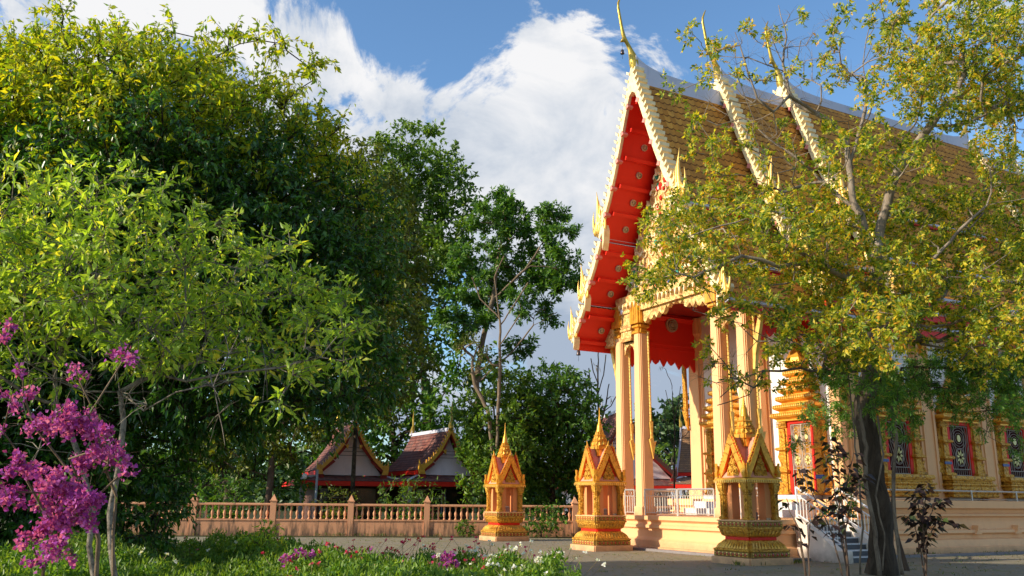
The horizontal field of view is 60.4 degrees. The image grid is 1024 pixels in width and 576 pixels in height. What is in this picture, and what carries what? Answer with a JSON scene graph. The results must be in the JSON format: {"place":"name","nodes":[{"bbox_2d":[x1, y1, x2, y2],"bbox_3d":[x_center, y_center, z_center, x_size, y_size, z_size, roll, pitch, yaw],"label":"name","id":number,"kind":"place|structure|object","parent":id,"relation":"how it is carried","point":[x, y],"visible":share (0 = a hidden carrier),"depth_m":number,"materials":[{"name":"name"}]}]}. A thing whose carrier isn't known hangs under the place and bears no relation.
{"place":"outdoors","nodes":[
{"label":"outdoors","id":0,"kind":"place"},
{"bbox_2d":[0,501,571,537],"bbox_3d":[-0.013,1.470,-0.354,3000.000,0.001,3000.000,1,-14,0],"label":"ground","id":1,"kind":"structure","parent":0,"point":[251,516],"depth_m":44.62,"materials":[{"name":"grey concrete"}]},
{"bbox_2d":[112,356,321,518],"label":"leafy tree","id":2,"kind":"object","parent":1,"relation":"on","point":[296,474],"visible":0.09,"depth_m":43.67,"materials":[{"name":"green plant"}]},
{"bbox_2d":[190,470,264,518],"bbox_3d":[-13.078,9.720,39.385,3.178,3.102,3.322,1,-14,0],"label":"shrub","id":3,"kind":"object","parent":1,"relation":"on","point":[227,487],"visible":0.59,"depth_m":39.48,"materials":[{"name":"green plant"}]},
{"bbox_2d":[302,469,318,517],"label":"lamp post","id":4,"kind":"object","parent":1,"relation":"on","point":[304,475],"visible":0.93,"depth_m":43.40,"materials":[{"name":"grey metal"}]},
{"bbox_2d":[187,125,442,518],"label":"spreading tree","id":5,"kind":"object","parent":1,"relation":"on","point":[417,330],"visible":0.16,"depth_m":43.34,"materials":[{"name":"green plant"}]},
{"bbox_2d":[311,483,364,518],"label":"shrub","id":6,"kind":"object","parent":1,"relation":"on","point":[330,507],"visible":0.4,"depth_m":40.15,"materials":[{"name":"green plant"}]},
{"bbox_2d":[282,416,407,518],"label":"pavilion","id":7,"kind":"structure","parent":1,"relation":"on","point":[370,468],"depth_m":47.39,"materials":[{"name":"brown tile"}]},
{"bbox_2d":[319,488,375,518],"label":"window","id":8,"kind":"structure","parent":7,"relation":"in","point":[367,496],"depth_m":47.53,"materials":[{"name":"black glass"}]},
{"bbox_2d":[2,424,688,512],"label":"wood","id":9,"kind":"object","parent":1,"relation":"on","point":[280,474],"visible":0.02,"depth_m":109.71,"materials":[{"name":"green plant"}]},
{"bbox_2d":[350,423,357,498],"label":"utility pole","id":10,"kind":"object","parent":1,"relation":"on","point":[353,470],"visible":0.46,"depth_m":44.57,"materials":[{"name":"brown wood"}]},
{"bbox_2d":[265,296,505,488],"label":"leafy tree","id":11,"kind":"object","parent":1,"relation":"on","point":[430,400],"visible":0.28,"depth_m":56.36,"materials":[{"name":"green plant"}]},
{"bbox_2d":[122,494,673,536],"bbox_3d":[-4.612,9.686,37.355,25.780,1.710,0.340,2,-14,-6],"label":"balustrade","id":12,"kind":"object","parent":1,"relation":"on","point":[350,525],"visible":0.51,"depth_m":36.95,"materials":[{"name":"paint"}]},
{"bbox_2d":[372,473,449,519],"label":"shrub","id":13,"kind":"object","parent":1,"relation":"on","point":[408,496],"visible":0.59,"depth_m":40.46,"materials":[{"name":"green plant"}]},
{"bbox_2d":[353,117,486,418],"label":"tall tree","id":14,"kind":"object","parent":1,"relation":"on","point":[435,196],"visible":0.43,"depth_m":64.05,"materials":[{"name":"green plant"}]},
{"bbox_2d":[380,406,477,519],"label":"pavilion","id":15,"kind":"structure","parent":1,"relation":"on","point":[428,456],"depth_m":47.27,"materials":[{"name":"brown tile"}]},
{"bbox_2d":[417,488,465,519],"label":"window","id":16,"kind":"structure","parent":15,"relation":"in","point":[451,495],"depth_m":47.21,"materials":[{"name":"black glass"}]},
{"bbox_2d":[454,519,475,536],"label":"shrub","id":17,"kind":"object","parent":1,"relation":"on","point":[462,523],"visible":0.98,"depth_m":36.86,"materials":[{"name":"green plant"}]},
{"bbox_2d":[448,256,527,458],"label":"slim tree","id":18,"kind":"object","parent":1,"relation":"on","point":[472,373],"visible":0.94,"depth_m":41.26,"materials":[{"name":"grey plant"}]},
{"bbox_2d":[447,355,542,519],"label":"bushy tree","id":19,"kind":"object","parent":1,"relation":"on","point":[475,453],"visible":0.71,"depth_m":40.98,"materials":[{"name":"green plant"}]},
{"bbox_2d":[428,184,584,502],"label":"spreading tree","id":20,"kind":"object","parent":1,"relation":"on","point":[541,276],"visible":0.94,"depth_m":57.80,"materials":[{"name":"green plant"}]},
{"bbox_2d":[523,499,567,537],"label":"shrub","id":21,"kind":"object","parent":1,"relation":"on","point":[548,522],"visible":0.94,"depth_m":36.93,"materials":[{"name":"green plant"}]},
{"bbox_2d":[494,356,615,520],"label":"bushy tree","id":22,"kind":"object","parent":1,"relation":"on","point":[553,468],"visible":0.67,"depth_m":42.37,"materials":[{"name":"green plant"}]},
{"bbox_2d":[588,353,615,421],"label":"bare sapling","id":23,"kind":"object","parent":1,"relation":"on","point":[597,380],"visible":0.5,"depth_m":50.22,"materials":[{"name":"brown plant"}]},
{"bbox_2d":[632,393,689,492],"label":"distant tree","id":24,"kind":"object","parent":1,"relation":"on","point":[661,435],"visible":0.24,"depth_m":101.19,"materials":[{"name":"green plant"}]},
{"bbox_2d":[654,442,678,512],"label":"distant tree","id":25,"kind":"object","parent":1,"relation":"on","point":[661,448],"visible":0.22,"depth_m":80.83,"materials":[{"name":"green plant"}]},
{"bbox_2d":[659,367,688,498],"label":"bare sapling","id":26,"kind":"object","parent":1,"relation":"on","point":[674,429],"visible":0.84,"depth_m":49.63,"materials":[{"name":"brown plant"}]},
{"bbox_2d":[0,0,1023,498],"label":"sky","id":27,"kind":"structure","parent":0,"point":[530,92],"materials":[{"name":"blue"}]},
{"bbox_2d":[169,537,1023,575],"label":"paved court","id":28,"kind":"object","parent":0,"point":[684,565],"depth_m":22.80,"materials":[{"name":"concrete"}]},
{"bbox_2d":[479,429,528,540],"bbox_3d":[-0.290,7.511,34.302,1.440,4.520,1.440,8,-15,-27],"label":"boundary shrine","id":29,"kind":"object","parent":28,"relation":"on","point":[504,482],"visible":1,"depth_m":33.86,"materials":[{"name":"gold paint"}]},
{"bbox_2d":[134,532,1016,575],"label":"weeds","id":30,"kind":"object","parent":28,"relation":"on","point":[735,563],"visible":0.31,"depth_m":25.51,"materials":[{"name":"green plant"}]},
{"bbox_2d":[177,535,1023,575],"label":"fallen leaves","id":31,"kind":"object","parent":28,"relation":"on","point":[671,556],"visible":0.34,"depth_m":23.99,"materials":[{"name":"plant"}]},
{"bbox_2d":[570,408,632,551],"bbox_3d":[2.836,6.080,28.259,1.440,4.520,1.440,8,-15,-27],"label":"boundary shrine","id":32,"kind":"object","parent":28,"relation":"on","point":[600,477],"visible":0.99,"depth_m":27.82,"materials":[{"name":"orange paint"}]},
{"bbox_2d":[711,393,792,565],"bbox_3d":[6.080,4.777,22.741,1.440,4.520,1.440,8,-15,-27],"label":"boundary shrine","id":33,"kind":"object","parent":28,"relation":"on","point":[747,464],"visible":0.98,"depth_m":22.30,"materials":[{"name":"orange paint"}]},
{"bbox_2d":[568,0,1023,563],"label":"temple hall","id":34,"kind":"structure","parent":28,"relation":"on","point":[970,476],"depth_m":29.81,"materials":[{"name":"beige paint"}]},
{"bbox_2d":[699,375,739,494],"bbox_3d":[7.630,4.640,31.581,0.710,5.440,2.290,8,-15,-27],"label":"door","id":35,"kind":"structure","parent":34,"relation":"in","point":[708,425],"depth_m":31.82,"materials":[{"name":"gold metal"}]},
{"bbox_2d":[770,340,833,494],"bbox_3d":[9.327,3.909,28.493,0.710,5.440,2.290,8,-15,-27],"label":"door","id":36,"kind":"structure","parent":34,"relation":"in","point":[787,424],"depth_m":28.33,"materials":[{"name":"gold metal"}]},
{"bbox_2d":[875,369,940,496],"bbox_3d":[12.065,4.300,27.690,2.400,4.410,0.980,8,-15,-27],"label":"window","id":37,"kind":"structure","parent":34,"relation":"in","point":[911,472],"depth_m":27.44,"materials":[{"name":"gold metal"}]},
{"bbox_2d":[934,377,1000,497],"bbox_3d":[14.684,4.650,29.045,2.400,4.410,0.980,8,-15,-27],"label":"window","id":38,"kind":"structure","parent":34,"relation":"in","point":[960,453],"depth_m":28.69,"materials":[{"name":"gold metal"}]},
{"bbox_2d":[993,382,1023,497],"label":"window","id":39,"kind":"structure","parent":34,"relation":"in","point":[1011,476],"depth_m":29.84,"materials":[{"name":"gold metal"}]},
{"bbox_2d":[776,498,827,575],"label":"dark leaved sapling","id":40,"kind":"object","parent":28,"relation":"on","point":[813,522],"visible":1,"depth_m":13.51,"materials":[{"name":"brown plant"}]},
{"bbox_2d":[615,0,1023,575],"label":"autumn tinted tree","id":41,"kind":"object","parent":28,"relation":"on","point":[902,314],"visible":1,"depth_m":20.03,"materials":[{"name":"yellow plant"}]},
{"bbox_2d":[847,315,903,575],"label":"climbing vine","id":42,"kind":"object","parent":41,"relation":"attached to","point":[875,536],"visible":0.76,"depth_m":18.80,"materials":[{"name":"brown plant"}]},
{"bbox_2d":[633,547,1023,561],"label":"hall kerb","id":43,"kind":"structure","parent":28,"relation":"on","point":[806,559],"depth_m":26.22,"materials":[{"name":"concrete"}]},
{"bbox_2d":[792,436,875,575],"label":"dark leaved sapling","id":44,"kind":"object","parent":28,"relation":"on","point":[839,515],"visible":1,"depth_m":13.82,"materials":[{"name":"brown plant"}]},
{"bbox_2d":[785,324,1023,570],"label":"feathery tree","id":45,"kind":"object","parent":28,"relation":"on","point":[894,397],"visible":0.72,"depth_m":20.55,"materials":[{"name":"green plant"}]},
{"bbox_2d":[896,481,969,575],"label":"dark leaved sapling","id":46,"kind":"object","parent":28,"relation":"on","point":[925,525],"visible":1,"depth_m":14.06,"materials":[{"name":"brown plant"}]},
{"bbox_2d":[555,402,688,520],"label":"house","id":47,"kind":"structure","parent":0,"point":[662,471],"depth_m":57.44,"materials":[{"name":"white tile"}]},
{"bbox_2d":[635,493,662,513],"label":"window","id":48,"kind":"structure","parent":47,"relation":"in","point":[655,498],"depth_m":57.50,"materials":[{"name":"white glass"}]},
{"bbox_2d":[658,407,691,512],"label":"house","id":49,"kind":"structure","parent":0,"point":[683,465],"depth_m":59.04,"materials":[{"name":"white tile"}]},
{"label":"flower bed soil","id":50,"kind":"structure","parent":0,"visible":0},
{"bbox_2d":[0,303,157,575],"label":"bougainvillea","id":51,"kind":"object","parent":50,"relation":"on","point":[72,493],"visible":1,"depth_m":6.34,"materials":[{"name":"purple plant"}]},
{"bbox_2d":[124,547,177,563],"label":"flowering plant","id":52,"kind":"object","parent":50,"relation":"on","point":[175,560],"visible":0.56,"depth_m":13.06,"materials":[{"name":"white plant"}]},
{"bbox_2d":[158,538,202,564],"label":"shrub","id":53,"kind":"object","parent":50,"relation":"on","point":[196,553],"visible":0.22,"depth_m":14.94,"materials":[{"name":"green plant"}]},
{"bbox_2d":[0,140,385,575],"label":"pale branched tree","id":54,"kind":"object","parent":50,"relation":"on","point":[63,248],"visible":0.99,"depth_m":9.03,"materials":[{"name":"green plant"}]},
{"bbox_2d":[0,0,425,560],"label":"creeper covered tree","id":55,"kind":"object","parent":50,"relation":"on","point":[48,112],"visible":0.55,"depth_m":14.71,"materials":[{"name":"green plant"}]},
{"bbox_2d":[225,519,288,557],"bbox_3d":[-4.539,4.870,15.795,1.206,1.423,1.484,10,-16,-33],"label":"shrub","id":56,"kind":"object","parent":50,"relation":"on","point":[255,540],"visible":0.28,"depth_m":15.81,"materials":[{"name":"green plant"}]},
{"bbox_2d":[0,526,581,575],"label":"bedding foliage","id":57,"kind":"object","parent":50,"relation":"on","point":[123,560],"visible":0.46,"depth_m":12.75,"materials":[{"name":"green plant"}]},
{"bbox_2d":[278,547,316,574],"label":"flowering plant","id":58,"kind":"object","parent":50,"relation":"on","point":[310,555],"visible":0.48,"depth_m":12.79,"materials":[{"name":"plant"}]},
{"bbox_2d":[261,542,374,575],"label":"flowering plant","id":59,"kind":"object","parent":50,"relation":"on","point":[326,544],"visible":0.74,"depth_m":12.92,"materials":[{"name":"pink plant"}]},
{"bbox_2d":[277,536,424,554],"bbox_3d":[-3.344,5.556,18.372,2.501,0.763,1.874,-4,-14,20],"label":"flowering plant","id":60,"kind":"object","parent":50,"relation":"on","point":[376,548],"visible":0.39,"depth_m":18.67,"materials":[{"name":"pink plant"}]},
{"bbox_2d":[334,546,435,563],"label":"flowering plant","id":61,"kind":"object","parent":50,"relation":"on","point":[362,557],"visible":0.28,"depth_m":12.90,"materials":[{"name":"pink plant"}]},
{"bbox_2d":[352,535,442,556],"bbox_3d":[-2.470,5.534,18.305,1.953,0.790,1.293,7,-15,-25],"label":"flowering plant","id":62,"kind":"object","parent":50,"relation":"on","point":[401,549],"visible":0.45,"depth_m":18.22,"materials":[{"name":"pink plant"}]},
{"bbox_2d":[381,539,452,558],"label":"flowering plant","id":63,"kind":"object","parent":50,"relation":"on","point":[403,542],"visible":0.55,"depth_m":16.89,"materials":[{"name":"pink plant"}]},
{"bbox_2d":[377,545,512,566],"bbox_3d":[-1.185,4.630,14.533,2.604,0.801,1.475,-5,-14,20],"label":"flowering plant","id":64,"kind":"object","parent":50,"relation":"on","point":[438,554],"visible":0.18,"depth_m":14.52,"materials":[{"name":"white plant"}]},
{"bbox_2d":[431,550,460,568],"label":"flowering plant","id":65,"kind":"object","parent":50,"relation":"on","point":[445,559],"visible":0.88,"depth_m":14.32,"materials":[{"name":"plant"}]},
{"bbox_2d":[401,543,514,556],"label":"flowering plant","id":66,"kind":"object","parent":50,"relation":"on","point":[492,544],"visible":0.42,"depth_m":16.01,"materials":[{"name":"pink plant"}]},
{"bbox_2d":[427,536,520,569],"bbox_3d":[-0.563,4.616,14.629,1.793,0.883,1.997,-9,-17,35],"label":"flowering plant","id":67,"kind":"object","parent":50,"relation":"on","point":[464,551],"visible":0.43,"depth_m":14.72,"materials":[{"name":"pink plant"}]},
{"bbox_2d":[450,536,535,557],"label":"flowering plant","id":68,"kind":"object","parent":50,"relation":"on","point":[478,543],"visible":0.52,"depth_m":16.37,"materials":[{"name":"pink plant"}]},
{"bbox_2d":[452,539,547,566],"bbox_3d":[-0.331,4.685,14.912,1.548,0.885,2.111,5,-14,-19],"label":"flowering plant","id":69,"kind":"object","parent":50,"relation":"on","point":[515,548],"visible":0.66,"depth_m":14.63,"materials":[{"name":"white plant"}]},
{"bbox_2d":[443,557,578,570],"bbox_3d":[-0.146,4.371,13.208,2.131,0.700,1.011,3,-14,-11],"label":"flowering plant","id":70,"kind":"object","parent":50,"relation":"on","point":[487,564],"visible":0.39,"depth_m":13.32,"materials":[{"name":"white plant"}]},
{"bbox_2d":[490,547,605,575],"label":"flowering plant","id":71,"kind":"object","parent":50,"relation":"on","point":[514,566],"visible":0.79,"depth_m":13.20,"materials":[{"name":"white plant"}]}
]}

